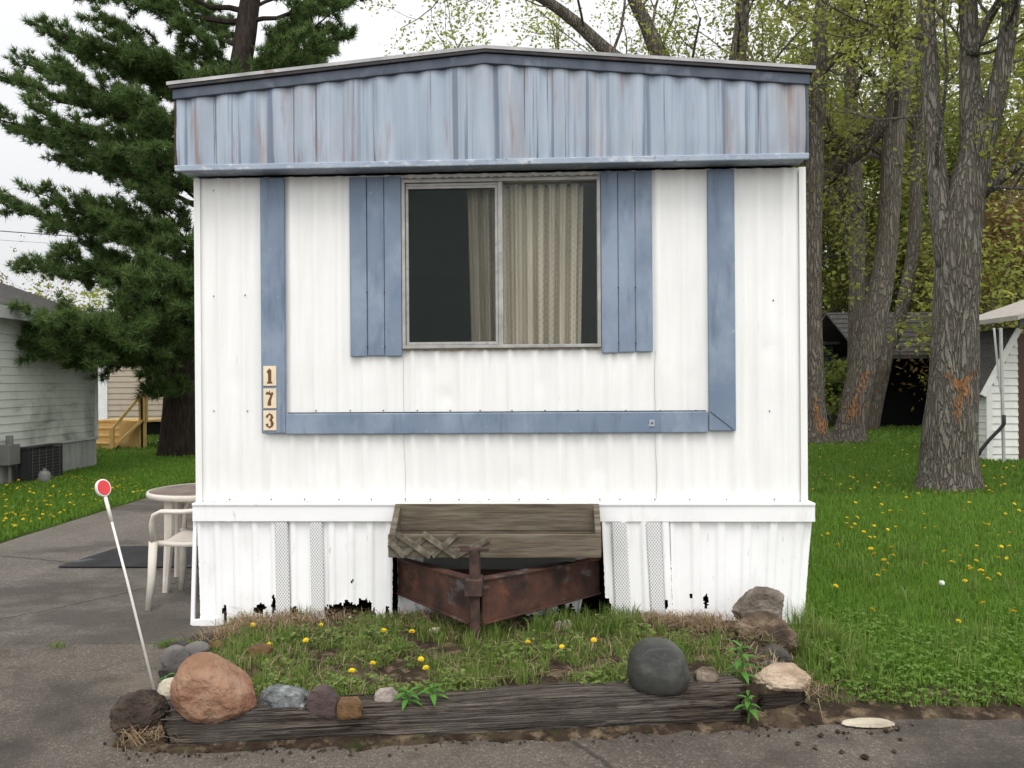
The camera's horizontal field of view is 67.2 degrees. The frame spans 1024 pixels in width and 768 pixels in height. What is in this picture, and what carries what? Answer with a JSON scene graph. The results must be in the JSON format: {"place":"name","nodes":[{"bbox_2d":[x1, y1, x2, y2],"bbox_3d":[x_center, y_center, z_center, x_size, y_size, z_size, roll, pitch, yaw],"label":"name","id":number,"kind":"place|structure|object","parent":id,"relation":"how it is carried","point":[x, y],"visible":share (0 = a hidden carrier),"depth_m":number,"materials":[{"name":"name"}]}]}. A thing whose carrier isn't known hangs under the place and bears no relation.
{"place":"outdoors","nodes":[
{"label":"outdoors","id":0,"kind":"place"},
{"bbox_2d":[0,231,97,238],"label":"overhead cable","id":1,"kind":"object","parent":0,"point":[34,233],"visible":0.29,"depth_m":29.99,"materials":[{"name":"black rubber"}]},
{"bbox_2d":[0,437,195,543],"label":"side lawn","id":2,"kind":"structure","parent":0,"point":[46,527],"depth_m":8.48,"materials":[{"name":"green plant"}]},
{"bbox_2d":[18,443,62,482],"bbox_3d":[-7.232,1.216,11.820,0.180,0.550,0.840,0,0,0],"label":"air conditioner","id":3,"kind":"object","parent":2,"relation":"on","point":[35,460],"visible":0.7,"depth_m":11.65,"materials":[{"name":"metal"}]},
{"bbox_2d":[38,468,50,482],"bbox_3d":[-6.981,1.379,11.500,0.169,0.240,0.169,0,0,0],"label":"gas regulator","id":4,"kind":"object","parent":2,"relation":"on","point":[44,475],"visible":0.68,"depth_m":11.44,"materials":[{"name":"grey metal"}]},
{"bbox_2d":[0,282,98,483],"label":"neighbour home","id":5,"kind":"object","parent":2,"relation":"on","point":[41,402],"visible":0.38,"depth_m":12.29,"materials":[{"name":"white"}]},
{"bbox_2d":[0,435,19,483],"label":"utility box","id":6,"kind":"object","parent":5,"relation":"attached to","point":[9,453],"visible":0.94,"depth_m":11.18,"materials":[{"name":"grey metal"}]},
{"bbox_2d":[0,235,109,311],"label":"shrub","id":7,"kind":"object","parent":2,"relation":"on","point":[2,281],"visible":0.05,"depth_m":36.19,"materials":[{"name":"green plant"}]},
{"bbox_2d":[23,274,129,317],"bbox_3d":[-18.737,-1.857,34.325,6.884,6.895,7.576,0,0,0],"label":"shrub","id":8,"kind":"object","parent":2,"relation":"on","point":[93,295],"visible":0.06,"depth_m":32.90,"materials":[{"name":"green plant"}]},
{"bbox_2d":[96,393,160,448],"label":"porch steps","id":9,"kind":"structure","parent":2,"relation":"on","point":[122,431],"depth_m":17.75,"materials":[{"name":"yellow wood"}]},
{"bbox_2d":[98,365,163,435],"bbox_3d":[-7.649,-0.447,24.500,8.800,3.900,5.600,0,0,0],"label":"beige home","id":10,"kind":"object","parent":2,"relation":"on","point":[115,399],"visible":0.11,"depth_m":21.99,"materials":[{"name":"beige plastic"}]},
{"bbox_2d":[96,434,195,458],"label":"side lawn grass","id":11,"kind":"structure","parent":2,"relation":"on","point":[153,439],"depth_m":16.61,"materials":[{"name":"green plant"}]},
{"bbox_2d":[0,0,366,456],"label":"pine tree","id":12,"kind":"object","parent":2,"relation":"on","point":[153,335],"visible":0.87,"depth_m":14.59,"materials":[{"name":"green plant"}]},
{"bbox_2d":[0,498,226,644],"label":"driveway","id":13,"kind":"structure","parent":0,"point":[44,597],"depth_m":5.46,"materials":[{"name":"grey concrete"}]},
{"bbox_2d":[58,546,198,566],"bbox_3d":[-3.063,1.453,6.527,1.113,0.012,0.838,0,0,0],"label":"door mat","id":14,"kind":"object","parent":13,"relation":"on","point":[134,556],"depth_m":6.37,"materials":[{"name":"black rubber"}]},
{"bbox_2d":[146,483,195,592],"bbox_3d":[-2.262,1.115,5.680,0.792,0.692,0.792,0,0,0],"label":"patio table","id":15,"kind":"object","parent":13,"relation":"on","point":[178,496],"visible":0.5,"depth_m":5.40,"materials":[{"name":"white plastic"}]},
{"bbox_2d":[145,502,197,610],"bbox_3d":[-2.123,1.044,5.221,0.500,0.835,0.574,0,0,0],"label":"plastic chair","id":16,"kind":"object","parent":13,"relation":"on","point":[182,538],"visible":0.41,"depth_m":4.98,"materials":[{"name":"white plastic"}]},
{"bbox_2d":[188,632,213,642],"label":"rock","id":17,"kind":"object","parent":13,"relation":"on","point":[198,636],"visible":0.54,"depth_m":4.35,"materials":[{"name":"stone"}]},
{"bbox_2d":[0,644,1023,767],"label":"road","id":18,"kind":"structure","parent":0,"point":[57,704],"depth_m":3.09,"materials":[{"name":"grey asphalt"}]},
{"bbox_2d":[95,479,155,689],"bbox_3d":[-1.791,0.969,3.609,0.312,1.048,0.065,0,0,5],"label":"reflector rod","id":19,"kind":"object","parent":18,"relation":"on","point":[103,488],"visible":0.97,"depth_m":3.60,"materials":[{"name":"white plastic"}]},
{"bbox_2d":[45,637,212,648],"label":"crack weeds","id":20,"kind":"object","parent":18,"relation":"on","point":[164,644],"visible":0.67,"depth_m":4.28,"materials":[{"name":"green plant"}]},
{"bbox_2d":[109,689,169,737],"bbox_3d":[-1.554,1.370,3.218,0.230,0.174,0.191,0,0,0],"label":"rock","id":21,"kind":"object","parent":18,"relation":"on","point":[142,709],"visible":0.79,"depth_m":3.17,"materials":[{"name":"brown stone"}]},
{"bbox_2d":[157,677,173,700],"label":"rock","id":22,"kind":"object","parent":18,"relation":"on","point":[164,686],"visible":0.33,"depth_m":3.44,"materials":[{"name":"beige stone"}]},
{"bbox_2d":[158,662,181,679],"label":"rock","id":23,"kind":"object","parent":18,"relation":"on","point":[167,670],"visible":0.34,"depth_m":3.78,"materials":[{"name":"stone"}]},
{"bbox_2d":[161,645,188,667],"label":"rock","id":24,"kind":"object","parent":18,"relation":"on","point":[173,654],"visible":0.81,"depth_m":3.98,"materials":[{"name":"grey stone"}]},
{"bbox_2d":[169,639,190,646],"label":"rock","id":25,"kind":"object","parent":18,"relation":"on","point":[183,643],"visible":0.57,"depth_m":4.25,"materials":[{"name":"stone"}]},
{"bbox_2d":[184,641,209,655],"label":"rock","id":26,"kind":"object","parent":18,"relation":"on","point":[194,647],"visible":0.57,"depth_m":4.15,"materials":[{"name":"grey stone"}]},
{"bbox_2d":[160,672,746,743],"bbox_3d":[-0.212,1.381,3.246,2.425,0.178,0.175,-1,0,-4],"label":"landscape timber","id":27,"kind":"object","parent":18,"relation":"on","point":[545,706],"visible":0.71,"depth_m":3.19,"materials":[{"name":"wood"}]},
{"bbox_2d":[259,684,308,708],"bbox_3d":[-0.946,1.304,3.195,0.207,0.105,0.123,0,0,0],"label":"rock","id":28,"kind":"object","parent":27,"relation":"on","point":[277,696],"visible":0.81,"depth_m":3.15,"materials":[{"name":"grey stone"}]},
{"bbox_2d":[306,684,340,718],"bbox_3d":[-0.772,1.303,3.167,0.136,0.127,0.094,0,0,0],"label":"rock","id":29,"kind":"object","parent":27,"relation":"on","point":[322,700],"visible":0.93,"depth_m":3.13,"materials":[{"name":"purple stone"}]},
{"bbox_2d":[336,696,362,719],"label":"rock","id":30,"kind":"object","parent":27,"relation":"on","point":[349,707],"visible":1,"depth_m":3.10,"materials":[{"name":"stone"}]},
{"bbox_2d":[374,687,397,701],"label":"rock","id":31,"kind":"object","parent":27,"relation":"on","point":[387,694],"visible":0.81,"depth_m":3.19,"materials":[{"name":"grey stone"}]},
{"bbox_2d":[393,687,423,711],"bbox_3d":[-0.426,1.299,3.169,0.131,0.087,0.129,0,0,-20],"label":"leafy weed","id":32,"kind":"object","parent":27,"relation":"on","point":[409,693],"visible":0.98,"depth_m":3.17,"materials":[{"name":"green plant"}]},
{"bbox_2d":[417,684,447,706],"bbox_3d":[-0.340,1.291,3.207,0.162,0.086,0.125,0,0,33],"label":"leafy weed","id":33,"kind":"object","parent":27,"relation":"on","point":[432,696],"visible":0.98,"depth_m":3.19,"materials":[{"name":"green plant"}]},
{"bbox_2d":[627,638,689,695],"bbox_3d":[0.629,1.210,3.311,0.262,0.210,0.205,0,0,0],"label":"rock","id":34,"kind":"object","parent":27,"relation":"on","point":[657,666],"visible":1,"depth_m":3.23,"materials":[{"name":"black stone"}]},
{"bbox_2d":[694,666,719,681],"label":"rock","id":35,"kind":"object","parent":27,"relation":"on","point":[705,674],"visible":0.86,"depth_m":3.33,"materials":[{"name":"brown stone"}]},
{"bbox_2d":[112,710,859,752],"bbox_3d":[-0.045,1.439,3.151,3.129,0.039,0.143,0,0,-4],"label":"earth strip","id":36,"kind":"object","parent":18,"relation":"on","point":[780,720],"visible":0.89,"depth_m":3.14,"materials":[{"name":"soil"}]},
{"bbox_2d":[733,690,766,722],"bbox_3d":[0.990,1.354,3.213,0.117,0.126,0.135,0,0,28],"label":"leafy weed","id":37,"kind":"object","parent":36,"relation":"on","point":[749,705],"visible":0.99,"depth_m":3.22,"materials":[{"name":"green plant"}]},
{"bbox_2d":[841,718,894,727],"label":"rock","id":38,"kind":"object","parent":18,"relation":"on","point":[869,722],"visible":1,"depth_m":3.23,"materials":[{"name":"beige stone"}]},
{"bbox_2d":[792,680,1023,724],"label":"bare earth edge","id":39,"kind":"object","parent":18,"relation":"on","point":[891,711],"visible":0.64,"depth_m":3.38,"materials":[{"name":"soil"}]},
{"bbox_2d":[757,691,809,711],"bbox_3d":[1.165,1.395,3.365,0.251,0.117,0.100,0,0,-9],"label":"timber stub","id":40,"kind":"object","parent":39,"relation":"on","point":[772,701],"visible":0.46,"depth_m":3.32,"materials":[{"name":"brown wood"}]},
{"bbox_2d":[752,662,810,691],"bbox_3d":[1.182,1.297,3.397,0.256,0.125,0.164,0,0,0],"label":"rock","id":41,"kind":"object","parent":40,"relation":"on","point":[786,677],"visible":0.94,"depth_m":3.35,"materials":[{"name":"beige stone"}]},
{"bbox_2d":[799,598,1023,706],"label":"clover","id":42,"kind":"object","parent":39,"relation":"on","point":[952,671],"visible":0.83,"depth_m":3.71,"materials":[{"name":"green plant"}]},
{"bbox_2d":[0,0,1023,312],"label":"sky","id":43,"kind":"structure","parent":0,"point":[376,31],"materials":[{"name":"white"}]},
{"bbox_2d":[808,423,921,445],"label":"lawn grass","id":44,"kind":"structure","parent":0,"point":[899,431],"depth_m":19.67,"materials":[{"name":"green plant"}]},
{"bbox_2d":[784,537,1023,707],"bbox_3d":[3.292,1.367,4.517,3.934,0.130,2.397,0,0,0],"label":"lawn grass","id":45,"kind":"structure","parent":0,"point":[844,590],"depth_m":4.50,"materials":[{"name":"green plant"}]},
{"bbox_2d":[789,424,1023,686],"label":"lawn","id":46,"kind":"structure","parent":0,"point":[802,663],"depth_m":6.04,"materials":[{"name":"green plant"}]},
{"bbox_2d":[488,0,581,48],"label":"background tree","id":47,"kind":"object","parent":46,"relation":"on","point":[556,36],"visible":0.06,"depth_m":41.43,"materials":[{"name":"green plant"}]},
{"bbox_2d":[357,0,890,113],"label":"maple tree","id":48,"kind":"object","parent":46,"relation":"on","point":[651,37],"visible":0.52,"depth_m":16.63,"materials":[{"name":"green plant"}]},
{"bbox_2d":[657,0,918,443],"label":"maple tree","id":49,"kind":"object","parent":46,"relation":"on","point":[818,428],"visible":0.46,"depth_m":17.80,"materials":[{"name":"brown plant"}]},
{"bbox_2d":[705,0,879,201],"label":"background tree","id":50,"kind":"object","parent":46,"relation":"on","point":[786,20],"visible":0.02,"depth_m":36.49,"materials":[{"name":"green plant"}]},
{"bbox_2d":[823,342,839,422],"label":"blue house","id":51,"kind":"structure","parent":46,"relation":"on","point":[828,345],"depth_m":26.00,"materials":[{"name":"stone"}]},
{"bbox_2d":[800,40,895,318],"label":"background tree","id":52,"kind":"object","parent":46,"relation":"on","point":[868,177],"visible":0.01,"depth_m":43.89,"materials":[{"name":"green plant"}]},
{"bbox_2d":[823,345,874,425],"bbox_3d":[9.750,0.021,24.154,3.220,2.750,3.972,0,0,0],"label":"shrub","id":53,"kind":"object","parent":46,"relation":"on","point":[834,382],"visible":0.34,"depth_m":23.43,"materials":[{"name":"green plant"}]},
{"bbox_2d":[774,0,926,313],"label":"background tree","id":54,"kind":"object","parent":46,"relation":"on","point":[831,275],"visible":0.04,"depth_m":32.10,"materials":[{"name":"green plant"}]},
{"bbox_2d":[748,0,989,317],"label":"background tree","id":55,"kind":"object","parent":46,"relation":"on","point":[870,249],"visible":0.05,"depth_m":28.43,"materials":[{"name":"green plant"}]},
{"bbox_2d":[729,0,1023,371],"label":"slim tree","id":56,"kind":"object","parent":46,"relation":"on","point":[856,309],"visible":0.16,"depth_m":21.84,"materials":[{"name":"brown plant"}]},
{"bbox_2d":[758,1,1001,313],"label":"background tree","id":57,"kind":"object","parent":46,"relation":"on","point":[843,294],"visible":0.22,"depth_m":28.26,"materials":[{"name":"green plant"}]},
{"bbox_2d":[771,0,996,443],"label":"maple tree","id":58,"kind":"object","parent":46,"relation":"on","point":[851,424],"visible":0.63,"depth_m":17.80,"materials":[{"name":"brown plant"}]},
{"bbox_2d":[770,0,1023,493],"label":"maple tree","id":59,"kind":"object","parent":46,"relation":"on","point":[948,459],"visible":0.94,"depth_m":9.92,"materials":[{"name":"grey plant"}]},
{"bbox_2d":[822,312,992,426],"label":"dark shed","id":60,"kind":"structure","parent":46,"relation":"on","point":[898,405],"depth_m":24.00,"materials":[{"name":"grey wood"}]},
{"bbox_2d":[880,359,928,426],"bbox_3d":[12.053,0.242,24.050,1.892,2.248,0.100,0,0,0],"label":"doorway","id":61,"kind":"structure","parent":60,"relation":"in","point":[897,406],"depth_m":24.00,"materials":[{"name":"black"}]},
{"bbox_2d":[812,0,1021,428],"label":"slim tree","id":62,"kind":"object","parent":46,"relation":"on","point":[885,362],"visible":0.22,"depth_m":22.85,"materials":[{"name":"brown plant"}]},
{"bbox_2d":[822,16,1015,310],"bbox_3d":[18.383,-9.341,36.483,11.143,21.340,14.356,0,0,0],"label":"background tree","id":63,"kind":"object","parent":46,"relation":"on","point":[907,140],"visible":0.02,"depth_m":35.49,"materials":[{"name":"green plant"}]},
{"bbox_2d":[822,23,1019,327],"bbox_3d":[15.799,-6.092,29.653,8.946,14.886,8.380,0,0,0],"label":"background tree","id":64,"kind":"object","parent":46,"relation":"on","point":[949,169],"visible":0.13,"depth_m":29.02,"materials":[{"name":"green plant"}]},
{"bbox_2d":[822,182,1023,382],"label":"shrub","id":65,"kind":"object","parent":46,"relation":"on","point":[1007,292],"visible":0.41,"depth_m":19.85,"materials":[{"name":"green plant"}]},
{"bbox_2d":[864,0,1023,310],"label":"background tree","id":66,"kind":"object","parent":46,"relation":"on","point":[995,168],"visible":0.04,"depth_m":29.81,"materials":[{"name":"green plant"}]},
{"bbox_2d":[867,0,1020,271],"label":"background tree","id":67,"kind":"object","parent":46,"relation":"on","point":[992,44],"visible":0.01,"depth_m":45.13,"materials":[{"name":"green plant"}]},
{"bbox_2d":[892,91,1023,410],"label":"background tree","id":68,"kind":"object","parent":46,"relation":"on","point":[1006,221],"visible":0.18,"depth_m":21.52,"materials":[{"name":"green plant"}]},
{"bbox_2d":[917,1,1023,306],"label":"background tree","id":69,"kind":"object","parent":46,"relation":"on","point":[1019,51],"visible":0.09,"depth_m":27.18,"materials":[{"name":"green plant"}]},
{"bbox_2d":[953,35,1023,249],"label":"background tree","id":70,"kind":"object","parent":46,"relation":"on","point":[1017,86],"visible":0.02,"depth_m":35.24,"materials":[{"name":"green plant"}]},
{"bbox_2d":[979,300,1023,462],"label":"white shed","id":71,"kind":"structure","parent":46,"relation":"on","point":[1001,372],"depth_m":13.58,"materials":[{"name":"paint"}]},
{"bbox_2d":[979,415,1005,456],"bbox_3d":[8.116,0.908,13.075,0.503,0.763,0.071,0,0,8],"label":"downspout","id":72,"kind":"object","parent":71,"relation":"hanging from","point":[991,437],"visible":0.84,"depth_m":13.05,"materials":[{"name":"grey metal"}]},
{"bbox_2d":[1016,333,1023,459],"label":"door","id":73,"kind":"structure","parent":71,"relation":"in","point":[1020,339],"depth_m":13.58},
{"bbox_2d":[808,490,1023,579],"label":"lawn grass","id":74,"kind":"structure","parent":0,"point":[871,515],"depth_m":7.16,"materials":[{"name":"green plant"}]},
{"bbox_2d":[808,442,1023,495],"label":"lawn grass","id":75,"kind":"structure","parent":0,"point":[837,479],"depth_m":11.90,"materials":[{"name":"green plant"}]},
{"label":"ground","id":76,"kind":"structure","parent":0,"visible":0},
{"bbox_2d":[406,0,503,51],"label":"background tree","id":77,"kind":"object","parent":76,"relation":"on","point":[452,36],"visible":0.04,"depth_m":38.66,"materials":[{"name":"green plant"}]},
{"bbox_2d":[166,45,815,644],"bbox_3d":[0.161,-0.255,11.123,3.787,3.411,14.225,0,0,3],"label":"mobile home","id":78,"kind":"object","parent":76,"relation":"on","point":[354,385],"visible":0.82,"depth_m":4.59,"materials":[{"name":"white paint"}]},
{"bbox_2d":[387,504,601,558],"bbox_3d":[-0.097,0.847,4.444,1.211,0.276,0.244,0,0,2],"label":"planter box","id":79,"kind":"object","parent":78,"relation":"on","point":[428,531],"visible":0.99,"depth_m":4.51,"materials":[{"name":"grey wood"}]},
{"bbox_2d":[401,174,600,350],"bbox_3d":[-0.067,-0.725,4.649,1.192,1.048,0.082,0,0,2],"label":"window frame","id":80,"kind":"structure","parent":78,"relation":"in","point":[495,182],"depth_m":4.62,"materials":[{"name":"metal"}]},
{"bbox_2d":[467,183,595,344],"bbox_3d":[-0.063,-0.733,4.731,1.184,0.998,0.090,0,0,2],"label":"curtain","id":81,"kind":"object","parent":78,"relation":"hanging from","point":[542,252],"visible":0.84,"depth_m":4.72,"materials":[{"name":"fabric"}]},
{"bbox_2d":[208,606,816,715],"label":"flower bed","id":82,"kind":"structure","parent":76,"relation":"on","point":[619,648],"depth_m":3.84,"materials":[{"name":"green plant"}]},
{"bbox_2d":[170,652,256,723],"bbox_3d":[-1.221,1.249,3.190,0.352,0.268,0.273,0,0,0],"label":"rock","id":83,"kind":"object","parent":82,"relation":"on","point":[209,688],"visible":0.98,"depth_m":3.08,"materials":[{"name":"orange stone"}]},
{"bbox_2d":[210,641,222,649],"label":"rock","id":84,"kind":"object","parent":82,"relation":"on","point":[217,643],"visible":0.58,"depth_m":4.23,"materials":[{"name":"stone"}]},
{"bbox_2d":[248,644,272,658],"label":"rock","id":85,"kind":"object","parent":82,"relation":"on","point":[261,647],"visible":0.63,"depth_m":3.88,"materials":[{"name":"stone"}]},
{"bbox_2d":[88,600,883,757],"bbox_3d":[-0.100,1.349,3.889,3.820,0.230,2.155,0,0,0],"label":"dry straw","id":86,"kind":"object","parent":82,"relation":"on","point":[691,620],"visible":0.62,"depth_m":4.24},
{"bbox_2d":[221,602,757,689],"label":"bed grass tufts","id":87,"kind":"object","parent":82,"relation":"on","point":[540,623],"visible":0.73,"depth_m":4.10,"materials":[{"name":"green plant"}]},
{"bbox_2d":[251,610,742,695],"bbox_3d":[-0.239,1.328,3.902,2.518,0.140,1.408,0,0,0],"label":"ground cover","id":88,"kind":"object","parent":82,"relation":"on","point":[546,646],"visible":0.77,"depth_m":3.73,"materials":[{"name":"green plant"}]},
{"bbox_2d":[103,627,913,761],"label":"earth clods","id":89,"kind":"object","parent":82,"relation":"on","point":[885,730],"visible":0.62,"depth_m":3.16,"materials":[{"name":"soil"}]},
{"bbox_2d":[554,621,562,630],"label":"rock","id":90,"kind":"object","parent":82,"relation":"on","point":[558,626],"visible":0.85,"depth_m":4.32,"materials":[{"name":"grey stone"}]},
{"bbox_2d":[725,640,760,684],"bbox_3d":[1.020,1.233,3.375,0.162,0.208,0.154,0,0,-20],"label":"leafy weed","id":91,"kind":"object","parent":82,"relation":"on","point":[742,666],"visible":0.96,"depth_m":3.37,"materials":[{"name":"green plant"}]},
{"bbox_2d":[731,586,784,619],"bbox_3d":[1.345,1.220,4.222,0.280,0.231,0.206,0,0,0],"label":"rock","id":92,"kind":"object","parent":82,"relation":"on","point":[759,598],"visible":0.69,"depth_m":4.15,"materials":[{"name":"grey stone"}]},
{"bbox_2d":[732,611,797,652],"bbox_3d":[1.318,1.303,4.030,0.335,0.222,0.230,0,0,0],"label":"rock","id":93,"kind":"object","parent":82,"relation":"on","point":[769,622],"visible":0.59,"depth_m":3.96,"materials":[{"name":"brown stone"}]},
{"bbox_2d":[756,644,791,662],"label":"rock","id":94,"kind":"object","parent":82,"relation":"on","point":[782,651],"visible":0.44,"depth_m":3.74,"materials":[{"name":"stone"}]}
]}

